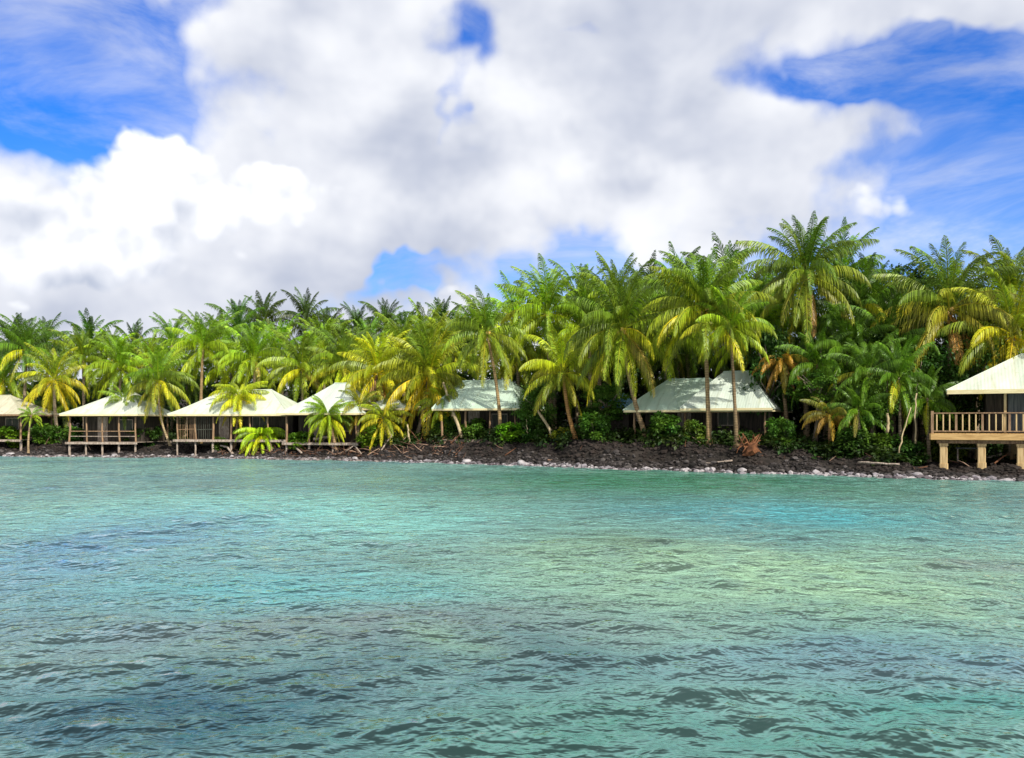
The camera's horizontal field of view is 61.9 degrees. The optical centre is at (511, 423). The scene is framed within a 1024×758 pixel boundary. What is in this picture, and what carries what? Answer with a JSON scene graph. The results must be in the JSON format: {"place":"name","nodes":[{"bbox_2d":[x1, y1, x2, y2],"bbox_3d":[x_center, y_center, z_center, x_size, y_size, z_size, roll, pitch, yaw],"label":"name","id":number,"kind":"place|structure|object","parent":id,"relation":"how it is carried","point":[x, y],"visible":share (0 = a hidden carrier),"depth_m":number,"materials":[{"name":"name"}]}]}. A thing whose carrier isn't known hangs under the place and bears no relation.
{"place":"outdoors","nodes":[
{"label":"outdoors","id":0,"kind":"place"},
{"bbox_2d":[0,456,1023,757],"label":"water","id":1,"kind":"structure","parent":0,"point":[224,608],"depth_m":11.76,"materials":[{"name":"liquid"}]},
{"bbox_2d":[0,381,1023,479],"bbox_3d":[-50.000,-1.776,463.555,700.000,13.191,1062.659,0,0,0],"label":"ground","id":2,"kind":"structure","parent":0,"point":[735,461],"depth_m":49.61,"materials":[{"name":"stone"}]},
{"bbox_2d":[0,425,30,447],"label":"shrub","id":3,"kind":"object","parent":2,"relation":"on","point":[10,431],"visible":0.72,"depth_m":70.19,"materials":[{"name":"green plant"}]},
{"bbox_2d":[0,346,36,403],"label":"coconut palm","id":4,"kind":"object","parent":2,"relation":"on","point":[11,385],"visible":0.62,"depth_m":74.61,"materials":[{"name":"green plant"}]},
{"bbox_2d":[0,395,58,450],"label":"beach hut","id":5,"kind":"object","parent":2,"relation":"on","point":[10,405],"visible":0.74,"depth_m":71.01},
{"bbox_2d":[0,313,68,399],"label":"coconut palm","id":6,"kind":"object","parent":2,"relation":"on","point":[23,334],"visible":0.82,"depth_m":74.06,"materials":[{"name":"green plant"}]},
{"bbox_2d":[27,423,62,443],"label":"shrub","id":7,"kind":"object","parent":2,"relation":"on","point":[44,432],"visible":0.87,"depth_m":70.29,"materials":[{"name":"green plant"}]},
{"bbox_2d":[15,342,88,444],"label":"coconut palm","id":8,"kind":"object","parent":2,"relation":"on","point":[65,381],"visible":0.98,"depth_m":71.61,"materials":[{"name":"green plant"}]},
{"bbox_2d":[35,375,98,431],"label":"coconut palm","id":9,"kind":"object","parent":2,"relation":"on","point":[66,421],"visible":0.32,"depth_m":79.46,"materials":[{"name":"green plant"}]},
{"bbox_2d":[47,324,118,428],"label":"coconut palm","id":10,"kind":"object","parent":2,"relation":"on","point":[79,340],"visible":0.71,"depth_m":76.97,"materials":[{"name":"green plant"}]},
{"bbox_2d":[48,309,123,397],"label":"coconut palm","id":11,"kind":"object","parent":2,"relation":"on","point":[88,324],"visible":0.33,"depth_m":84.08,"materials":[{"name":"green plant"}]},
{"bbox_2d":[83,326,144,393],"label":"coconut palm","id":12,"kind":"object","parent":2,"relation":"on","point":[109,342],"visible":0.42,"depth_m":79.65,"materials":[{"name":"green plant"}]},
{"bbox_2d":[59,392,171,455],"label":"beach hut","id":13,"kind":"object","parent":2,"relation":"on","point":[98,427],"visible":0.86,"depth_m":68.32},
{"bbox_2d":[82,332,159,399],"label":"coconut palm","id":14,"kind":"object","parent":2,"relation":"on","point":[123,364],"visible":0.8,"depth_m":75.21,"materials":[{"name":"green plant"}]},
{"bbox_2d":[98,381,151,429],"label":"coconut palm","id":15,"kind":"object","parent":2,"relation":"on","point":[122,394],"visible":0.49,"depth_m":68.47,"materials":[{"name":"green plant"}]},
{"bbox_2d":[118,331,181,390],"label":"coconut palm","id":16,"kind":"object","parent":2,"relation":"on","point":[151,345],"visible":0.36,"depth_m":78.44,"materials":[{"name":"green plant"}]},
{"bbox_2d":[121,341,199,446],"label":"coconut palm","id":17,"kind":"object","parent":2,"relation":"on","point":[160,369],"visible":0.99,"depth_m":67.65,"materials":[{"name":"green plant"}]},
{"bbox_2d":[140,312,195,436],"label":"coconut palm","id":18,"kind":"object","parent":2,"relation":"on","point":[167,333],"visible":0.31,"depth_m":83.29,"materials":[{"name":"green plant"}]},
{"bbox_2d":[152,346,216,438],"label":"coconut palm","id":19,"kind":"object","parent":2,"relation":"on","point":[188,390],"visible":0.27,"depth_m":78.59,"materials":[{"name":"green plant"}]},
{"bbox_2d":[160,309,238,443],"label":"coconut palm","id":20,"kind":"object","parent":2,"relation":"on","point":[200,334],"visible":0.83,"depth_m":74.25,"materials":[{"name":"green plant"}]},
{"bbox_2d":[181,308,246,385],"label":"coconut palm","id":21,"kind":"object","parent":2,"relation":"on","point":[234,327],"visible":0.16,"depth_m":83.08,"materials":[{"name":"green plant"}]},
{"bbox_2d":[186,333,263,392],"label":"coconut palm","id":22,"kind":"object","parent":2,"relation":"on","point":[211,376],"visible":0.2,"depth_m":76.37,"materials":[{"name":"green plant"}]},
{"bbox_2d":[167,389,298,454],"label":"beach hut","id":23,"kind":"object","parent":2,"relation":"on","point":[205,426],"visible":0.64,"depth_m":65.86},
{"bbox_2d":[203,296,271,352],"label":"coconut palm","id":24,"kind":"object","parent":2,"relation":"on","point":[237,319],"visible":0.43,"depth_m":88.83,"materials":[{"name":"green plant"}]},
{"bbox_2d":[208,381,269,447],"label":"coconut palm","id":25,"kind":"object","parent":2,"relation":"on","point":[240,397],"visible":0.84,"depth_m":65.34,"materials":[{"name":"green plant"}]},
{"bbox_2d":[212,320,290,391],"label":"coconut palm","id":26,"kind":"object","parent":2,"relation":"on","point":[252,347],"visible":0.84,"depth_m":72.80,"materials":[{"name":"green plant"}]},
{"bbox_2d":[232,425,291,454],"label":"coconut palm","id":27,"kind":"object","parent":2,"relation":"on","point":[256,434],"visible":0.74,"depth_m":64.53,"materials":[{"name":"green plant"}]},
{"bbox_2d":[232,290,295,374],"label":"coconut palm","id":28,"kind":"object","parent":2,"relation":"on","point":[266,312],"visible":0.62,"depth_m":93.33,"materials":[{"name":"green plant"}]},
{"bbox_2d":[246,311,309,395],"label":"coconut palm","id":29,"kind":"object","parent":2,"relation":"on","point":[283,329],"visible":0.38,"depth_m":76.15,"materials":[{"name":"green plant"}]},
{"bbox_2d":[256,329,340,401],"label":"coconut palm","id":30,"kind":"object","parent":2,"relation":"on","point":[300,357],"visible":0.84,"depth_m":70.21,"materials":[{"name":"green plant"}]},
{"bbox_2d":[275,287,339,346],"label":"coconut palm","id":31,"kind":"object","parent":2,"relation":"on","point":[306,312],"visible":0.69,"depth_m":91.20,"materials":[{"name":"green plant"}]},
{"bbox_2d":[276,383,372,452],"bbox_3d":[-13.399,-0.390,64.899,6.755,5.454,6.056,0,0,14],"label":"beach hut","id":32,"kind":"object","parent":2,"relation":"on","point":[330,396],"visible":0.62,"depth_m":63.34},
{"bbox_2d":[291,313,359,388],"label":"coconut palm","id":33,"kind":"object","parent":2,"relation":"on","point":[326,327],"visible":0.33,"depth_m":75.11,"materials":[{"name":"green plant"}]},
{"bbox_2d":[299,395,353,450],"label":"coconut palm","id":34,"kind":"object","parent":2,"relation":"on","point":[321,423],"visible":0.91,"depth_m":61.76,"materials":[{"name":"green plant"}]},
{"bbox_2d":[302,323,381,393],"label":"coconut palm","id":35,"kind":"object","parent":2,"relation":"on","point":[343,346],"visible":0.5,"depth_m":69.23,"materials":[{"name":"green plant"}]},
{"bbox_2d":[322,301,384,345],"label":"coconut palm","id":36,"kind":"object","parent":2,"relation":"on","point":[356,316],"visible":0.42,"depth_m":86.79,"materials":[{"name":"green plant"}]},
{"bbox_2d":[323,314,389,393],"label":"coconut palm","id":37,"kind":"object","parent":2,"relation":"on","point":[364,325],"visible":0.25,"depth_m":75.08,"materials":[{"name":"green plant"}]},
{"bbox_2d":[338,388,380,442],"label":"coconut palm","id":38,"kind":"object","parent":2,"relation":"on","point":[367,397],"visible":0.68,"depth_m":62.59,"materials":[{"name":"green plant"}]},
{"bbox_2d":[355,422,388,448],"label":"shrub","id":39,"kind":"object","parent":2,"relation":"on","point":[363,438],"visible":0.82,"depth_m":61.06,"materials":[{"name":"green plant"}]},
{"bbox_2d":[326,329,420,424],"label":"coconut palm","id":40,"kind":"object","parent":2,"relation":"on","point":[368,373],"visible":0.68,"depth_m":64.59,"materials":[{"name":"green plant"}]},
{"bbox_2d":[352,298,415,337],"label":"coconut palm","id":41,"kind":"object","parent":2,"relation":"on","point":[384,311],"visible":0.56,"depth_m":86.09,"materials":[{"name":"green plant"}]},
{"bbox_2d":[357,402,413,449],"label":"coconut palm","id":42,"kind":"object","parent":2,"relation":"on","point":[375,414],"visible":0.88,"depth_m":60.83,"materials":[{"name":"green plant"}]},
{"bbox_2d":[361,399,428,440],"bbox_3d":[-8.979,-0.199,64.204,4.115,3.337,4.545,0,0,16],"label":"beach hut","id":43,"kind":"object","parent":2,"relation":"on","point":[401,406],"visible":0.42,"depth_m":63.62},
{"bbox_2d":[356,311,442,399],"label":"coconut palm","id":44,"kind":"object","parent":2,"relation":"on","point":[393,326],"visible":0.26,"depth_m":67.37,"materials":[{"name":"green plant"}]},
{"bbox_2d":[383,297,462,429],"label":"coconut palm","id":45,"kind":"object","parent":2,"relation":"on","point":[421,313],"visible":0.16,"depth_m":71.89,"materials":[{"name":"green plant"}]},
{"bbox_2d":[372,311,483,440],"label":"coconut palm","id":46,"kind":"object","parent":2,"relation":"on","point":[419,379],"visible":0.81,"depth_m":61.61,"materials":[{"name":"green plant"}]},
{"bbox_2d":[414,380,460,429],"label":"coconut palm","id":47,"kind":"object","parent":2,"relation":"on","point":[435,416],"visible":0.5,"depth_m":60.33,"materials":[{"name":"green plant"}]},
{"bbox_2d":[405,305,492,418],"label":"coconut palm","id":48,"kind":"object","parent":2,"relation":"on","point":[456,355],"visible":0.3,"depth_m":64.53,"materials":[{"name":"green plant"}]},
{"bbox_2d":[460,417,487,439],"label":"shrub","id":49,"kind":"object","parent":2,"relation":"on","point":[475,424],"visible":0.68,"depth_m":58.69,"materials":[{"name":"green plant"}]},
{"bbox_2d":[441,285,530,441],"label":"coconut palm","id":50,"kind":"object","parent":2,"relation":"on","point":[486,320],"visible":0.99,"depth_m":56.32,"materials":[{"name":"green plant"}]},
{"bbox_2d":[431,379,545,442],"bbox_3d":[-1.518,-0.779,60.910,6.558,4.717,6.052,0,0,20],"label":"beach hut","id":51,"kind":"object","parent":2,"relation":"on","point":[472,400],"visible":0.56,"depth_m":59.40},
{"bbox_2d":[473,270,543,381],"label":"coconut palm","id":52,"kind":"object","parent":2,"relation":"on","point":[512,297],"visible":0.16,"depth_m":68.50,"materials":[{"name":"green plant"}]},
{"bbox_2d":[494,422,524,441],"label":"shrub","id":53,"kind":"object","parent":2,"relation":"on","point":[517,427],"visible":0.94,"depth_m":55.92,"materials":[{"name":"green plant"}]},
{"bbox_2d":[0,438,1023,478],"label":"rubble","id":54,"kind":"object","parent":2,"relation":"on","point":[948,473],"visible":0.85,"depth_m":51.06,"materials":[{"name":"stone"}]},
{"bbox_2d":[0,335,1023,454],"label":"woods","id":55,"kind":"object","parent":2,"relation":"on","point":[796,414],"visible":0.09,"depth_m":67.28,"materials":[{"name":"green plant"}]},
{"bbox_2d":[470,310,553,389],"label":"coconut palm","id":56,"kind":"object","parent":2,"relation":"on","point":[505,370],"visible":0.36,"depth_m":61.13,"materials":[{"name":"green plant"}]},
{"bbox_2d":[1,454,1023,481],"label":"pebbles","id":57,"kind":"object","parent":2,"relation":"on","point":[813,472],"visible":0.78,"depth_m":50.65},
{"bbox_2d":[25,421,1016,465],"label":"undergrowth","id":58,"kind":"object","parent":2,"relation":"on","point":[821,447],"visible":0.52,"depth_m":49.23,"materials":[{"name":"green plant"}]},
{"bbox_2d":[36,429,1020,469],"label":"litter","id":59,"kind":"object","parent":2,"relation":"on","point":[341,447],"visible":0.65,"depth_m":60.41,"materials":[{"name":"brown wood"}]},
{"bbox_2d":[509,381,557,428],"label":"broadleaf tree","id":60,"kind":"object","parent":2,"relation":"on","point":[528,402],"visible":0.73,"depth_m":56.55,"materials":[{"name":"green plant"}]},
{"bbox_2d":[519,415,552,443],"bbox_3d":[1.612,0.482,56.080,2.515,2.308,2.935,0,0,0],"label":"shrub","id":61,"kind":"object","parent":2,"relation":"on","point":[539,429],"visible":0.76,"depth_m":55.64,"materials":[{"name":"green plant"}]},
{"bbox_2d":[497,253,602,429],"bbox_3d":[2.721,-5.058,58.823,7.414,12.372,7.683,0,0,0],"label":"coconut palm","id":62,"kind":"object","parent":2,"relation":"on","point":[543,299],"visible":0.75,"depth_m":58.13,"materials":[{"name":"green plant"}]},
{"bbox_2d":[518,324,611,438],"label":"coconut palm","id":63,"kind":"object","parent":2,"relation":"on","point":[560,364],"visible":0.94,"depth_m":53.31,"materials":[{"name":"green plant"}]},
{"bbox_2d":[548,259,605,427],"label":"coconut palm","id":64,"kind":"object","parent":2,"relation":"on","point":[577,414],"visible":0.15,"depth_m":64.84,"materials":[{"name":"green plant"}]},
{"bbox_2d":[539,283,635,421],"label":"coconut palm","id":65,"kind":"object","parent":2,"relation":"on","point":[567,329],"visible":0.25,"depth_m":57.87,"materials":[{"name":"green plant"}]},
{"bbox_2d":[578,411,612,440],"bbox_3d":[5.138,0.313,52.555,2.206,2.257,2.752,0,0,0],"label":"shrub","id":66,"kind":"object","parent":2,"relation":"on","point":[599,422],"visible":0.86,"depth_m":52.25,"materials":[{"name":"green plant"}]},
{"bbox_2d":[577,383,630,434],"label":"broadleaf tree","id":67,"kind":"object","parent":2,"relation":"on","point":[601,391],"visible":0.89,"depth_m":53.97,"materials":[{"name":"green plant"}]},
{"bbox_2d":[576,250,661,391],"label":"coconut palm","id":68,"kind":"object","parent":2,"relation":"on","point":[609,271],"visible":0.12,"depth_m":58.14,"materials":[{"name":"green plant"}]},
{"bbox_2d":[563,258,693,438],"bbox_3d":[6.608,-4.233,51.468,7.623,10.789,8.205,0,0,-35],"label":"coconut palm","id":69,"kind":"object","parent":2,"relation":"on","point":[614,320],"visible":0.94,"depth_m":50.79,"materials":[{"name":"green plant"}]},
{"bbox_2d":[646,410,684,442],"bbox_3d":[9.126,0.277,50.413,2.407,2.164,2.507,0,0,0],"label":"shrub","id":70,"kind":"object","parent":2,"relation":"on","point":[663,421],"visible":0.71,"depth_m":49.89,"materials":[{"name":"green plant"}]},
{"bbox_2d":[622,274,713,384],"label":"coconut palm","id":71,"kind":"object","parent":2,"relation":"on","point":[686,341],"visible":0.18,"depth_m":54.72,"materials":[{"name":"green plant"}]},
{"bbox_2d":[637,311,735,386],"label":"coconut palm","id":72,"kind":"object","parent":2,"relation":"on","point":[686,355],"visible":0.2,"depth_m":56.34,"materials":[{"name":"green plant"}]},
{"bbox_2d":[637,246,777,444],"bbox_3d":[11.085,-4.273,48.590,7.375,11.401,7.588,0,0,0],"label":"coconut palm","id":73,"kind":"object","parent":2,"relation":"on","point":[698,288],"visible":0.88,"depth_m":48.04,"materials":[{"name":"green plant"}]},
{"bbox_2d":[623,370,792,441],"bbox_3d":[12.132,-0.766,52.559,8.999,4.842,7.005,0,0,27],"label":"beach hut","id":74,"kind":"object","parent":2,"relation":"on","point":[683,399],"visible":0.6,"depth_m":50.69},
{"bbox_2d":[680,285,776,447],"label":"coconut palm","id":75,"kind":"object","parent":2,"relation":"on","point":[718,333],"visible":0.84,"depth_m":46.93,"materials":[{"name":"green plant"}]},
{"bbox_2d":[680,231,780,373],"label":"coconut palm","id":76,"kind":"object","parent":2,"relation":"on","point":[729,255],"visible":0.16,"depth_m":56.96,"materials":[{"name":"green plant"}]},
{"bbox_2d":[708,277,825,385],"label":"coconut palm","id":77,"kind":"object","parent":2,"relation":"on","point":[769,317],"visible":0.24,"depth_m":52.39,"materials":[{"name":"green plant"}]},
{"bbox_2d":[734,325,811,428],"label":"broadleaf tree","id":78,"kind":"object","parent":2,"relation":"on","point":[768,343],"visible":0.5,"depth_m":49.26,"materials":[{"name":"green plant"}]},
{"bbox_2d":[764,416,796,446],"bbox_3d":[14.822,0.616,46.959,1.800,2.116,2.240,0,0,0],"label":"shrub","id":79,"kind":"object","parent":2,"relation":"on","point":[786,425],"visible":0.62,"depth_m":46.71,"materials":[{"name":"green plant"}]},
{"bbox_2d":[751,354,812,419],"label":"coconut palm","id":80,"kind":"object","parent":2,"relation":"on","point":[783,368],"visible":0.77,"depth_m":48.42,"materials":[{"name":"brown plant"}]},
{"bbox_2d":[735,210,879,437],"bbox_3d":[17.169,-5.302,49.394,7.456,13.641,7.312,0,0,29],"label":"coconut palm","id":81,"kind":"object","parent":2,"relation":"on","point":[802,270],"visible":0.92,"depth_m":48.48,"materials":[{"name":"green plant"}]},
{"bbox_2d":[774,325,852,408],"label":"coconut palm","id":82,"kind":"object","parent":2,"relation":"on","point":[812,355],"visible":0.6,"depth_m":47.38,"materials":[{"name":"green plant"}]},
{"bbox_2d":[785,368,849,440],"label":"broadleaf tree","id":83,"kind":"object","parent":2,"relation":"on","point":[809,390],"visible":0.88,"depth_m":46.73,"materials":[{"name":"green plant"}]},
{"bbox_2d":[799,393,862,442],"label":"coconut palm","id":84,"kind":"object","parent":2,"relation":"on","point":[813,416],"visible":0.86,"depth_m":45.35,"materials":[{"name":"yellow plant"}]},
{"bbox_2d":[794,301,895,440],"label":"coconut palm","id":85,"kind":"object","parent":2,"relation":"on","point":[840,329],"visible":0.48,"depth_m":47.33,"materials":[{"name":"green plant"}]},
{"bbox_2d":[792,217,898,432],"bbox_3d":[20.307,-5.201,52.546,6.632,14.418,7.031,0,0,-37],"label":"coconut palm","id":86,"kind":"object","parent":2,"relation":"on","point":[845,260],"visible":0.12,"depth_m":51.74,"materials":[{"name":"green plant"}]},
{"bbox_2d":[827,425,874,458],"bbox_3d":[17.978,1.085,45.005,2.480,2.164,2.351,0,0,0],"label":"shrub","id":87,"kind":"object","parent":2,"relation":"on","point":[847,436],"visible":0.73,"depth_m":44.45,"materials":[{"name":"green plant"}]},
{"bbox_2d":[824,373,890,455],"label":"coconut palm","id":88,"kind":"object","parent":2,"relation":"on","point":[855,397],"visible":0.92,"depth_m":44.46,"materials":[{"name":"green plant"}]},
{"bbox_2d":[796,252,926,427],"bbox_3d":[20.252,-3.951,49.919,6.964,11.735,6.576,0,0,-18],"label":"coconut palm","id":89,"kind":"object","parent":2,"relation":"on","point":[863,290],"visible":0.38,"depth_m":49.00,"materials":[{"name":"green plant"}]},
{"bbox_2d":[822,329,917,437],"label":"coconut palm","id":90,"kind":"object","parent":2,"relation":"on","point":[867,360],"visible":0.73,"depth_m":45.13,"materials":[{"name":"green plant"}]},
{"bbox_2d":[844,375,902,448],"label":"broadleaf tree","id":91,"kind":"object","parent":2,"relation":"on","point":[876,413],"visible":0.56,"depth_m":44.46,"materials":[{"name":"green plant"}]},
{"bbox_2d":[829,293,945,438],"bbox_3d":[20.957,-2.734,47.780,5.673,9.400,6.018,0,0,0],"label":"coconut palm","id":92,"kind":"object","parent":2,"relation":"on","point":[906,334],"visible":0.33,"depth_m":47.19,"materials":[{"name":"green plant"}]},
{"bbox_2d":[862,432,912,455],"bbox_3d":[19.576,1.469,44.763,2.836,2.064,2.921,0,0,0],"label":"shrub","id":93,"kind":"object","parent":2,"relation":"on","point":[887,442],"visible":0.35,"depth_m":43.98,"materials":[{"name":"green plant"}]},
{"bbox_2d":[852,335,936,438],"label":"coconut palm","id":94,"kind":"object","parent":2,"relation":"on","point":[897,375],"visible":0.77,"depth_m":44.25,"materials":[{"name":"green plant"}]},
{"bbox_2d":[848,272,962,435],"bbox_3d":[22.505,-3.227,49.572,6.081,10.827,6.258,0,0,-32],"label":"coconut palm","id":95,"kind":"object","parent":2,"relation":"on","point":[888,299],"visible":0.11,"depth_m":48.91,"materials":[{"name":"green plant"}]},
{"bbox_2d":[889,440,930,466],"bbox_3d":[20.321,1.673,43.720,1.768,1.693,2.203,0,0,0],"label":"shrub","id":96,"kind":"object","parent":2,"relation":"on","point":[908,447],"visible":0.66,"depth_m":43.21,"materials":[{"name":"green plant"}]},
{"bbox_2d":[880,346,964,445],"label":"broadleaf tree","id":97,"kind":"object","parent":2,"relation":"on","point":[925,361],"visible":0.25,"depth_m":45.74,"materials":[{"name":"green plant"}]},
{"bbox_2d":[892,365,962,461],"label":"coconut palm","id":98,"kind":"object","parent":2,"relation":"on","point":[930,405],"visible":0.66,"depth_m":43.93,"materials":[{"name":"green plant"}]},
{"bbox_2d":[870,235,1023,411],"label":"coconut palm","id":99,"kind":"object","parent":2,"relation":"on","point":[942,299],"visible":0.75,"depth_m":45.38,"materials":[{"name":"green plant"}]},
{"bbox_2d":[923,406,977,461],"bbox_3d":[23.386,0.826,45.323,2.736,3.751,2.579,0,0,0],"label":"shrub","id":100,"kind":"object","parent":2,"relation":"on","point":[935,451],"visible":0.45,"depth_m":44.81,"materials":[{"name":"green plant"}]},
{"bbox_2d":[915,315,1019,459],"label":"broadleaf tree","id":101,"kind":"object","parent":2,"relation":"on","point":[968,400],"visible":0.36,"depth_m":45.28,"materials":[{"name":"green plant"}]},
{"bbox_2d":[929,353,1023,468],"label":"stilt hut","id":102,"kind":"object","parent":2,"relation":"on","point":[1000,386],"visible":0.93,"depth_m":41.51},
{"bbox_2d":[1008,394,1023,432],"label":"door","id":103,"kind":"structure","parent":102,"relation":"in","point":[1015,401],"depth_m":41.93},
{"bbox_2d":[936,267,1023,458],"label":"coconut palm","id":104,"kind":"object","parent":2,"relation":"on","point":[991,328],"visible":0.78,"depth_m":44.05,"materials":[{"name":"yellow plant"}]},
{"bbox_2d":[942,235,1023,457],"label":"coconut palm","id":105,"kind":"object","parent":2,"relation":"on","point":[1016,281],"visible":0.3,"depth_m":46.80,"materials":[{"name":"green plant"}]},
{"bbox_2d":[0,0,1023,390],"label":"sky","id":106,"kind":"structure","parent":0,"point":[161,157],"materials":[{"name":"white"}]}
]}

